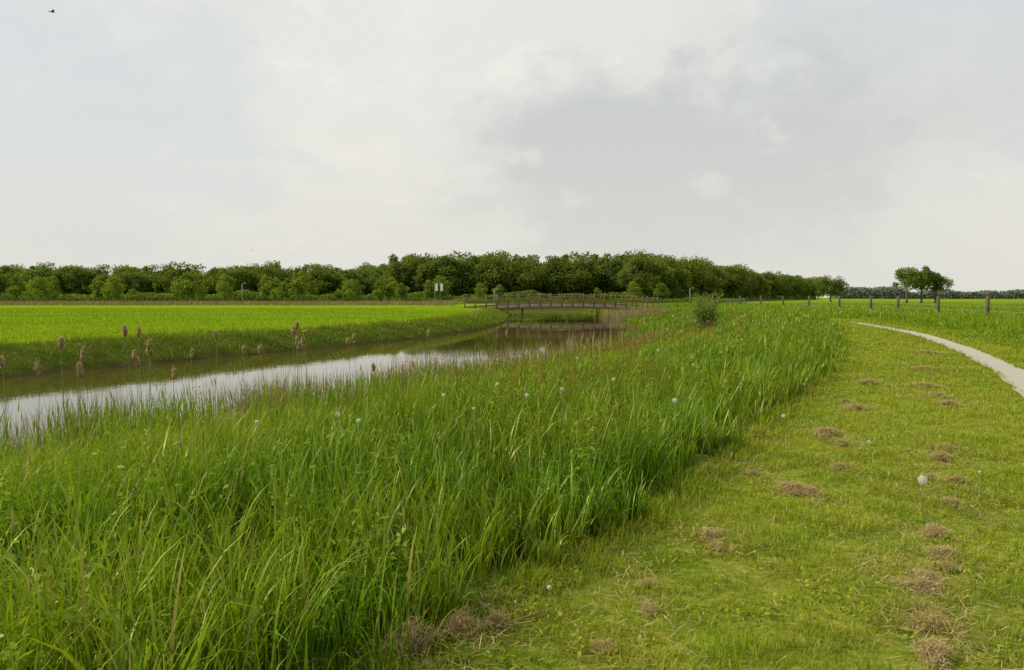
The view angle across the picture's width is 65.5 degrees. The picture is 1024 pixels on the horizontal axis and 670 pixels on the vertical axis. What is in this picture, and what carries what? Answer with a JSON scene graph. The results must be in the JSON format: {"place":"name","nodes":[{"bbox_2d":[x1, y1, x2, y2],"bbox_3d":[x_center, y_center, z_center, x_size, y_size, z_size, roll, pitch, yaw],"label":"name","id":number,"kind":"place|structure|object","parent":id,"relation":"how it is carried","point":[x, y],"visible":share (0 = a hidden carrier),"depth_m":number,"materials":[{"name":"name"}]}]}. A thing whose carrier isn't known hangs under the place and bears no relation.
{"place":"outdoors","nodes":[
{"label":"outdoors","id":0,"kind":"place"},
{"bbox_2d":[0,310,647,457],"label":"water","id":1,"kind":"structure","parent":0,"point":[23,391],"depth_m":30.51,"materials":[{"name":"grey liquid"}]},
{"bbox_2d":[0,298,1023,669],"bbox_3d":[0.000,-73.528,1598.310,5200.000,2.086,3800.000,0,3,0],"label":"ground","id":2,"kind":"structure","parent":0,"point":[726,564],"depth_m":5.62,"materials":[{"name":"plant"}]},
{"bbox_2d":[5,274,26,300],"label":"young tree","id":3,"kind":"object","parent":2,"relation":"on","point":[16,285],"visible":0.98,"depth_m":214.67,"materials":[{"name":"green plant"}]},
{"bbox_2d":[20,262,55,291],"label":"tree","id":4,"kind":"object","parent":2,"relation":"on","point":[45,273],"visible":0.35,"depth_m":258.51,"materials":[{"name":"green plant"}]},
{"bbox_2d":[34,357,42,448],"bbox_3d":[-6.327,1.130,10.672,0.135,1.673,0.138,3,4,43],"label":"cattail","id":5,"kind":"object","parent":2,"relation":"on","point":[38,367],"visible":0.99,"depth_m":10.63},
{"bbox_2d":[26,276,53,301],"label":"young tree","id":6,"kind":"object","parent":2,"relation":"on","point":[39,285],"visible":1,"depth_m":193.90,"materials":[{"name":"green plant"}]},
{"bbox_2d":[44,276,60,300],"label":"young tree","id":7,"kind":"object","parent":2,"relation":"on","point":[54,282],"visible":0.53,"depth_m":214.91,"materials":[{"name":"green plant"}]},
{"bbox_2d":[48,270,70,294],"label":"tree","id":8,"kind":"object","parent":2,"relation":"on","point":[60,275],"visible":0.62,"depth_m":255.22,"materials":[{"name":"green plant"}]},
{"bbox_2d":[63,268,93,294],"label":"tree","id":9,"kind":"object","parent":2,"relation":"on","point":[78,278],"visible":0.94,"depth_m":255.50,"materials":[{"name":"green plant"}]},
{"bbox_2d":[81,274,109,294],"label":"tree","id":10,"kind":"object","parent":2,"relation":"on","point":[102,278],"visible":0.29,"depth_m":254.71,"materials":[{"name":"green plant"}]},
{"bbox_2d":[89,280,105,301],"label":"young tree","id":11,"kind":"object","parent":2,"relation":"on","point":[98,285],"visible":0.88,"depth_m":204.95,"materials":[{"name":"green plant"}]},
{"bbox_2d":[100,276,126,300],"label":"young tree","id":12,"kind":"object","parent":2,"relation":"on","point":[114,289],"visible":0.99,"depth_m":194.89,"materials":[{"name":"green plant"}]},
{"bbox_2d":[110,270,140,293],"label":"tree","id":13,"kind":"object","parent":2,"relation":"on","point":[123,276],"visible":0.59,"depth_m":259.35,"materials":[{"name":"green plant"}]},
{"bbox_2d":[109,264,148,275],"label":"tree","id":14,"kind":"object","parent":2,"relation":"on","point":[130,269],"visible":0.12,"depth_m":270.18,"materials":[{"name":"green plant"}]},
{"bbox_2d":[124,273,152,294],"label":"tree","id":15,"kind":"object","parent":2,"relation":"on","point":[142,285],"visible":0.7,"depth_m":260.40,"materials":[{"name":"green plant"}]},
{"bbox_2d":[151,266,172,298],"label":"tree","id":16,"kind":"object","parent":2,"relation":"on","point":[158,289],"visible":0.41,"depth_m":259.69,"materials":[{"name":"green plant"}]},
{"bbox_2d":[157,261,195,292],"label":"tree","id":17,"kind":"object","parent":2,"relation":"on","point":[174,274],"visible":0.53,"depth_m":256.53,"materials":[{"name":"green plant"}]},
{"bbox_2d":[171,271,202,301],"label":"young tree","id":18,"kind":"object","parent":2,"relation":"on","point":[187,289],"visible":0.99,"depth_m":197.03,"materials":[{"name":"green plant"}]},
{"bbox_2d":[188,271,215,301],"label":"young tree","id":19,"kind":"object","parent":2,"relation":"on","point":[201,283],"visible":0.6,"depth_m":216.02,"materials":[{"name":"green plant"}]},
{"bbox_2d":[216,281,233,301],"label":"young tree","id":20,"kind":"object","parent":2,"relation":"on","point":[225,290],"visible":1,"depth_m":195.71,"materials":[{"name":"green plant"}]},
{"bbox_2d":[216,273,236,299],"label":"young tree","id":21,"kind":"object","parent":2,"relation":"on","point":[228,278],"visible":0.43,"depth_m":206.97,"materials":[{"name":"green plant"}]},
{"bbox_2d":[215,266,251,295],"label":"tree","id":22,"kind":"object","parent":2,"relation":"on","point":[234,273],"visible":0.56,"depth_m":257.26,"materials":[{"name":"green plant"}]},
{"bbox_2d":[0,305,479,345],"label":"field grass","id":23,"kind":"structure","parent":2,"relation":"on","point":[400,312],"depth_m":63.90,"materials":[{"name":"green plant"}]},
{"bbox_2d":[235,269,260,296],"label":"tree","id":24,"kind":"object","parent":2,"relation":"on","point":[253,283],"visible":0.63,"depth_m":259.57,"materials":[{"name":"green plant"}]},
{"bbox_2d":[0,307,510,375],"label":"bank grass","id":25,"kind":"structure","parent":2,"relation":"on","point":[488,313],"depth_m":38.63,"materials":[{"name":"green plant"}]},
{"bbox_2d":[258,275,271,300],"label":"young tree","id":26,"kind":"object","parent":2,"relation":"on","point":[263,281],"visible":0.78,"depth_m":219.58,"materials":[{"name":"green plant"}]},
{"bbox_2d":[257,267,278,291],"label":"tree","id":27,"kind":"object","parent":2,"relation":"on","point":[269,272],"visible":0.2,"depth_m":255.39,"materials":[{"name":"green plant"}]},
{"bbox_2d":[265,277,280,301],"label":"young tree","id":28,"kind":"object","parent":2,"relation":"on","point":[276,282],"visible":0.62,"depth_m":204.31,"materials":[{"name":"green plant"}]},
{"bbox_2d":[272,281,292,299],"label":"young tree","id":29,"kind":"object","parent":2,"relation":"on","point":[283,291],"visible":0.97,"depth_m":200.95,"materials":[{"name":"green plant"}]},
{"bbox_2d":[274,266,304,279],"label":"tree","id":30,"kind":"object","parent":2,"relation":"on","point":[286,272],"visible":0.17,"depth_m":264.53,"materials":[{"name":"green plant"}]},
{"bbox_2d":[287,270,309,300],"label":"young tree","id":31,"kind":"object","parent":2,"relation":"on","point":[299,284],"visible":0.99,"depth_m":197.39,"materials":[{"name":"green plant"}]},
{"bbox_2d":[300,263,339,295],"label":"tree","id":32,"kind":"object","parent":2,"relation":"on","point":[319,282],"visible":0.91,"depth_m":254.36,"materials":[{"name":"green plant"}]},
{"bbox_2d":[0,326,665,461],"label":"dead reeds","id":33,"kind":"object","parent":2,"relation":"on","point":[255,391],"visible":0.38,"depth_m":15.94,"materials":[{"name":"plant"}]},
{"bbox_2d":[0,299,669,320],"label":"dry reeds","id":34,"kind":"object","parent":2,"relation":"on","point":[620,313],"visible":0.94,"depth_m":170.17,"materials":[{"name":"plant"}]},
{"bbox_2d":[327,270,342,295],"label":"tree","id":35,"kind":"object","parent":2,"relation":"on","point":[334,287],"visible":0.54,"depth_m":257.41,"materials":[{"name":"green plant"}]},
{"bbox_2d":[0,321,696,470],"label":"sword leaves","id":36,"kind":"object","parent":2,"relation":"on","point":[124,416],"visible":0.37,"depth_m":13.18,"materials":[{"name":"green plant"}]},
{"bbox_2d":[336,269,367,293],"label":"tree","id":37,"kind":"object","parent":2,"relation":"on","point":[351,275],"visible":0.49,"depth_m":255.02,"materials":[{"name":"green plant"}]},
{"bbox_2d":[344,278,365,300],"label":"young tree","id":38,"kind":"object","parent":2,"relation":"on","point":[354,287],"visible":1,"depth_m":209.84,"materials":[{"name":"green plant"}]},
{"bbox_2d":[353,266,382,292],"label":"tree","id":39,"kind":"object","parent":2,"relation":"on","point":[367,275],"visible":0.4,"depth_m":264.76,"materials":[{"name":"green plant"}]},
{"bbox_2d":[368,272,382,293],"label":"tree","id":40,"kind":"object","parent":2,"relation":"on","point":[376,277],"visible":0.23,"depth_m":258.03,"materials":[{"name":"green plant"}]},
{"bbox_2d":[372,279,386,300],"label":"young tree","id":41,"kind":"object","parent":2,"relation":"on","point":[376,293],"visible":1,"depth_m":205.29,"materials":[{"name":"green plant"}]},
{"bbox_2d":[379,277,396,301],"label":"young tree","id":42,"kind":"object","parent":2,"relation":"on","point":[390,284],"visible":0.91,"depth_m":206.26,"materials":[{"name":"green plant"}]},
{"bbox_2d":[383,261,412,291],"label":"tree","id":43,"kind":"object","parent":2,"relation":"on","point":[399,272],"visible":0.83,"depth_m":249.51,"materials":[{"name":"green plant"}]},
{"bbox_2d":[393,283,409,301],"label":"young tree","id":44,"kind":"object","parent":2,"relation":"on","point":[401,289],"visible":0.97,"depth_m":199.23,"materials":[{"name":"green plant"}]},
{"bbox_2d":[0,260,816,303],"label":"woodland undergrowth","id":45,"kind":"object","parent":2,"relation":"on","point":[145,296],"visible":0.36,"depth_m":242.45,"materials":[{"name":"green plant"}]},
{"bbox_2d":[405,257,423,296],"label":"tree","id":46,"kind":"object","parent":2,"relation":"on","point":[415,263],"visible":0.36,"depth_m":251.61,"materials":[{"name":"green plant"}]},
{"bbox_2d":[0,324,829,669],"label":"broad leaved weeds","id":47,"kind":"object","parent":2,"relation":"on","point":[100,566],"visible":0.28,"depth_m":5.62,"materials":[{"name":"green plant"}]},
{"bbox_2d":[377,611,455,659],"bbox_3d":[-0.444,1.392,3.631,0.331,0.236,0.349,1,3,17],"label":"hay clump","id":48,"kind":"object","parent":2,"relation":"on","point":[416,637],"visible":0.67,"depth_m":3.63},
{"bbox_2d":[411,260,433,290],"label":"tree","id":49,"kind":"object","parent":2,"relation":"on","point":[420,274],"visible":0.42,"depth_m":247.35,"materials":[{"name":"green plant"}]},
{"bbox_2d":[0,302,848,669],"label":"tall grass","id":50,"kind":"structure","parent":2,"relation":"on","point":[256,626],"depth_m":5.25,"materials":[{"name":"green plant"}]},
{"bbox_2d":[423,280,438,300],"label":"young tree","id":51,"kind":"object","parent":2,"relation":"on","point":[429,288],"visible":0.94,"depth_m":213.10,"materials":[{"name":"green plant"}]},
{"bbox_2d":[422,255,460,294],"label":"tree","id":52,"kind":"object","parent":2,"relation":"on","point":[431,269],"visible":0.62,"depth_m":244.56,"materials":[{"name":"green plant"}]},
{"bbox_2d":[433,275,450,299],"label":"young tree","id":53,"kind":"object","parent":2,"relation":"on","point":[444,292],"visible":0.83,"depth_m":214.32,"materials":[{"name":"green plant"}]},
{"bbox_2d":[433,259,479,296],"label":"tree","id":54,"kind":"object","parent":2,"relation":"on","point":[464,263],"visible":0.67,"depth_m":244.39,"materials":[{"name":"green plant"}]},
{"bbox_2d":[438,607,490,638],"bbox_3d":[-0.233,1.389,3.855,0.304,0.174,0.234,1,3,11],"label":"hay clump","id":55,"kind":"object","parent":2,"relation":"on","point":[464,624],"visible":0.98,"depth_m":3.82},
{"bbox_2d":[132,307,813,454],"bbox_3d":[7.320,0.039,34.145,10.623,1.946,57.485,1,3,20],"label":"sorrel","id":56,"kind":"object","parent":2,"relation":"on","point":[626,345],"visible":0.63,"depth_m":11.41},
{"bbox_2d":[462,255,491,293],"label":"tree","id":57,"kind":"object","parent":2,"relation":"on","point":[480,268],"visible":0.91,"depth_m":243.98,"materials":[{"name":"green plant"}]},
{"bbox_2d":[472,283,487,299],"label":"young tree","id":58,"kind":"object","parent":2,"relation":"on","point":[481,293],"visible":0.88,"depth_m":222.14,"materials":[{"name":"green plant"}]},
{"bbox_2d":[480,608,509,630],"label":"hay clump","id":59,"kind":"object","parent":2,"relation":"on","point":[499,618],"visible":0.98,"depth_m":3.91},
{"bbox_2d":[480,252,516,294],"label":"tree","id":60,"kind":"object","parent":2,"relation":"on","point":[496,269],"visible":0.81,"depth_m":243.46,"materials":[{"name":"green plant"}]},
{"bbox_2d":[504,257,546,294],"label":"tree","id":61,"kind":"object","parent":2,"relation":"on","point":[523,282],"visible":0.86,"depth_m":243.31,"materials":[{"name":"green plant"}]},
{"bbox_2d":[526,263,554,295],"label":"tree","id":62,"kind":"object","parent":2,"relation":"on","point":[545,290],"visible":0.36,"depth_m":248.73,"materials":[{"name":"green plant"}]},
{"bbox_2d":[539,255,570,295],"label":"tree","id":63,"kind":"object","parent":2,"relation":"on","point":[559,287],"visible":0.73,"depth_m":245.36,"materials":[{"name":"green plant"}]},
{"bbox_2d":[463,293,658,315],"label":"footbridge","id":64,"kind":"object","parent":2,"relation":"on","point":[552,305],"visible":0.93,"depth_m":113.33,"materials":[{"name":"brown wood"}]},
{"bbox_2d":[544,259,592,295],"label":"tree","id":65,"kind":"object","parent":2,"relation":"on","point":[555,275],"visible":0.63,"depth_m":243.99,"materials":[{"name":"green plant"}]},
{"bbox_2d":[557,253,603,294],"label":"tree","id":66,"kind":"object","parent":2,"relation":"on","point":[581,284],"visible":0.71,"depth_m":243.87,"materials":[{"name":"green plant"}]},
{"bbox_2d":[581,260,604,294],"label":"tree","id":67,"kind":"object","parent":2,"relation":"on","point":[594,279],"visible":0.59,"depth_m":246.71,"materials":[{"name":"green plant"}]},
{"bbox_2d":[594,253,611,292],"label":"tree","id":68,"kind":"object","parent":2,"relation":"on","point":[600,264],"visible":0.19,"depth_m":251.33,"materials":[{"name":"green plant"}]},
{"bbox_2d":[588,635,620,653],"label":"hay clump","id":69,"kind":"object","parent":2,"relation":"on","point":[602,645],"visible":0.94,"depth_m":3.69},
{"bbox_2d":[597,258,625,295],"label":"tree","id":70,"kind":"object","parent":2,"relation":"on","point":[610,281],"visible":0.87,"depth_m":246.47,"materials":[{"name":"green plant"}]},
{"bbox_2d":[622,281,642,298],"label":"young tree","id":71,"kind":"object","parent":2,"relation":"on","point":[632,290],"visible":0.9,"depth_m":218.36,"materials":[{"name":"green plant"}]},
{"bbox_2d":[615,249,660,295],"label":"tree","id":72,"kind":"object","parent":2,"relation":"on","point":[643,280],"visible":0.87,"depth_m":229.06,"materials":[{"name":"green plant"}]},
{"bbox_2d":[635,596,664,616],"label":"hay clump","id":73,"kind":"object","parent":2,"relation":"on","point":[647,605],"visible":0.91,"depth_m":4.18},
{"bbox_2d":[628,255,677,295],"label":"tree","id":74,"kind":"object","parent":2,"relation":"on","point":[666,274],"visible":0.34,"depth_m":233.19,"materials":[{"name":"green plant"}]},
{"bbox_2d":[652,283,670,299],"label":"young tree","id":75,"kind":"object","parent":2,"relation":"on","point":[663,288],"visible":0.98,"depth_m":218.67,"materials":[{"name":"green plant"}]},
{"bbox_2d":[655,258,681,300],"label":"tree","id":76,"kind":"object","parent":2,"relation":"on","point":[673,289],"visible":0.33,"depth_m":238.10,"materials":[{"name":"green plant"}]},
{"bbox_2d":[656,253,691,298],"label":"tree","id":77,"kind":"object","parent":2,"relation":"on","point":[685,278],"visible":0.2,"depth_m":246.01,"materials":[{"name":"green plant"}]},
{"bbox_2d":[331,317,1023,669],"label":"mown grass","id":78,"kind":"structure","parent":2,"relation":"on","point":[683,500],"depth_m":5.43,"materials":[{"name":"green plant"}]},
{"bbox_2d":[339,339,1023,669],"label":"loose straw","id":79,"kind":"object","parent":2,"relation":"on","point":[750,467],"visible":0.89,"depth_m":4.64,"materials":[{"name":"plant"}]},
{"bbox_2d":[671,257,695,298],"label":"tree","id":80,"kind":"object","parent":2,"relation":"on","point":[688,284],"visible":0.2,"depth_m":258.30,"materials":[{"name":"green plant"}]},
{"bbox_2d":[675,255,710,301],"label":"tree","id":81,"kind":"object","parent":2,"relation":"on","point":[696,273],"visible":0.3,"depth_m":265.37,"materials":[{"name":"green plant"}]},
{"bbox_2d":[672,289,733,330],"bbox_3d":[10.941,-1.333,45.043,2.750,2.711,4.364,-2,4,-42],"label":"willow bush","id":82,"kind":"object","parent":2,"relation":"on","point":[700,317],"visible":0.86,"depth_m":44.77,"materials":[{"name":"green plant"}]},
{"bbox_2d":[692,260,720,301],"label":"tree","id":83,"kind":"object","parent":2,"relation":"on","point":[707,286],"visible":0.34,"depth_m":276.26,"materials":[{"name":"green plant"}]},
{"bbox_2d":[692,526,723,543],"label":"hay clump","id":84,"kind":"object","parent":2,"relation":"on","point":[710,533],"visible":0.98,"depth_m":5.42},
{"bbox_2d":[695,257,729,297],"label":"tree","id":85,"kind":"object","parent":2,"relation":"on","point":[717,272],"visible":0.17,"depth_m":289.59,"materials":[{"name":"green plant"}]},
{"bbox_2d":[721,264,753,300],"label":"tree","id":86,"kind":"object","parent":2,"relation":"on","point":[736,284],"visible":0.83,"depth_m":316.23,"materials":[{"name":"green plant"}]},
{"bbox_2d":[748,270,768,295],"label":"tree","id":87,"kind":"object","parent":2,"relation":"on","point":[761,281],"visible":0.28,"depth_m":366.77,"materials":[{"name":"green plant"}]},
{"bbox_2d":[761,272,779,295],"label":"tree","id":88,"kind":"object","parent":2,"relation":"on","point":[773,277],"visible":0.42,"depth_m":396.56,"materials":[{"name":"green plant"}]},
{"bbox_2d":[766,270,784,297],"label":"tree","id":89,"kind":"object","parent":2,"relation":"on","point":[781,285],"visible":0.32,"depth_m":405.50,"materials":[{"name":"green plant"}]},
{"bbox_2d":[771,480,822,495],"bbox_3d":[2.458,1.312,6.866,0.457,0.106,0.634,1,3,25],"label":"hay clump","id":90,"kind":"object","parent":2,"relation":"on","point":[794,486],"visible":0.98,"depth_m":6.80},
{"bbox_2d":[787,275,806,295],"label":"tree","id":91,"kind":"object","parent":2,"relation":"on","point":[800,282],"visible":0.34,"depth_m":457.24,"materials":[{"name":"green plant"}]},
{"bbox_2d":[584,302,1023,349],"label":"meadow herbs","id":92,"kind":"object","parent":2,"relation":"on","point":[1007,321],"visible":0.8,"depth_m":67.23,"materials":[{"name":"green plant"}]},
{"bbox_2d":[808,426,843,437],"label":"hay clump","id":93,"kind":"object","parent":2,"relation":"on","point":[825,430],"visible":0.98,"depth_m":9.56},
{"bbox_2d":[811,274,848,301],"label":"tree","id":94,"kind":"object","parent":2,"relation":"on","point":[828,286],"visible":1,"depth_m":268.12,"materials":[{"name":"green plant"}]},
{"bbox_2d":[718,296,1017,314],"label":"fence","id":95,"kind":"object","parent":2,"relation":"on","point":[987,307],"visible":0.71,"depth_m":87.78,"materials":[{"name":"brown wood"}]},
{"bbox_2d":[893,267,927,302],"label":"tree","id":96,"kind":"object","parent":2,"relation":"on","point":[906,278],"visible":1,"depth_m":225.64,"materials":[{"name":"green plant"}]},
{"bbox_2d":[887,574,949,596],"bbox_3d":[2.305,1.405,4.482,0.257,0.116,0.395,-1,3,-28],"label":"hay clump","id":97,"kind":"object","parent":2,"relation":"on","point":[922,587],"visible":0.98,"depth_m":4.47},
{"bbox_2d":[909,265,935,302],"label":"tree","id":98,"kind":"object","parent":2,"relation":"on","point":[929,277],"visible":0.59,"depth_m":228.97,"materials":[{"name":"green plant"}]},
{"bbox_2d":[829,286,1023,298],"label":"distant trees","id":99,"kind":"object","parent":2,"relation":"on","point":[881,292],"visible":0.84,"depth_m":809.58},
{"bbox_2d":[888,609,972,636],"bbox_3d":[2.104,1.444,4.022,0.394,0.084,0.308,1,3,19],"label":"hay clump","id":100,"kind":"object","parent":2,"relation":"on","point":[930,623],"visible":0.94,"depth_m":3.99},
{"bbox_2d":[906,567,954,586],"bbox_3d":[2.436,1.405,4.638,0.253,0.086,0.366,1,3,20],"label":"hay clump","id":101,"kind":"object","parent":2,"relation":"on","point":[930,572],"visible":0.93,"depth_m":4.61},
{"bbox_2d":[909,521,954,538],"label":"hay clump","id":102,"kind":"object","parent":2,"relation":"on","point":[937,530],"visible":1,"depth_m":5.53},
{"bbox_2d":[904,596,960,618],"bbox_3d":[2.178,1.436,4.187,0.240,0.067,0.367,0,3,3],"label":"hay clump","id":103,"kind":"object","parent":2,"relation":"on","point":[929,606],"visible":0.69,"depth_m":4.18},
{"bbox_2d":[911,634,964,669],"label":"hay clump","id":104,"kind":"object","parent":2,"relation":"on","point":[933,648],"visible":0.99,"depth_m":3.67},
{"bbox_2d":[920,543,957,561],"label":"hay clump","id":105,"kind":"object","parent":2,"relation":"on","point":[938,550],"visible":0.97,"depth_m":5.05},
{"bbox_2d":[925,272,954,302],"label":"tree","id":106,"kind":"object","parent":2,"relation":"on","point":[938,280],"visible":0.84,"depth_m":230.94,"materials":[{"name":"green plant"}]},
{"bbox_2d":[922,449,958,461],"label":"hay clump","id":107,"kind":"object","parent":2,"relation":"on","point":[941,455],"visible":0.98,"depth_m":8.11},
{"bbox_2d":[921,558,965,572],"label":"hay clump","id":108,"kind":"object","parent":2,"relation":"on","point":[947,565],"visible":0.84,"depth_m":4.82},
{"bbox_2d":[0,0,1023,297],"label":"sky","id":109,"kind":"structure","parent":0,"point":[860,142],"materials":[{"name":"white"}]},
{"bbox_2d":[851,322,1023,396],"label":"path","id":110,"kind":"structure","parent":0,"point":[1014,375],"depth_m":20.52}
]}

